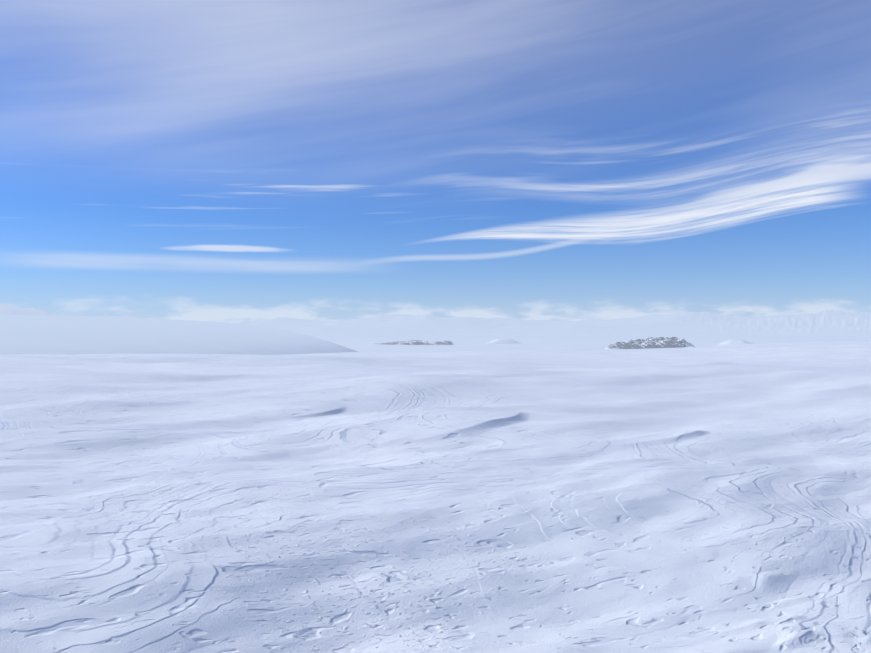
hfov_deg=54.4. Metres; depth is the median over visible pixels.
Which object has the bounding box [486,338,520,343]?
hill snow
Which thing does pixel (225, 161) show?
sky
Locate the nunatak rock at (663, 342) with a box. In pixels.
[604,336,694,349]
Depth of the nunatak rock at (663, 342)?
6526.65 m
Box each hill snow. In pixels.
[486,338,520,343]
[718,339,752,344]
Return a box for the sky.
[0,0,870,322]
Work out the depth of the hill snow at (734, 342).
8314.93 m
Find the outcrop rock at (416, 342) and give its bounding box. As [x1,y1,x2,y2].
[369,340,453,344]
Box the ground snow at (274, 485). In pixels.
[0,303,870,652]

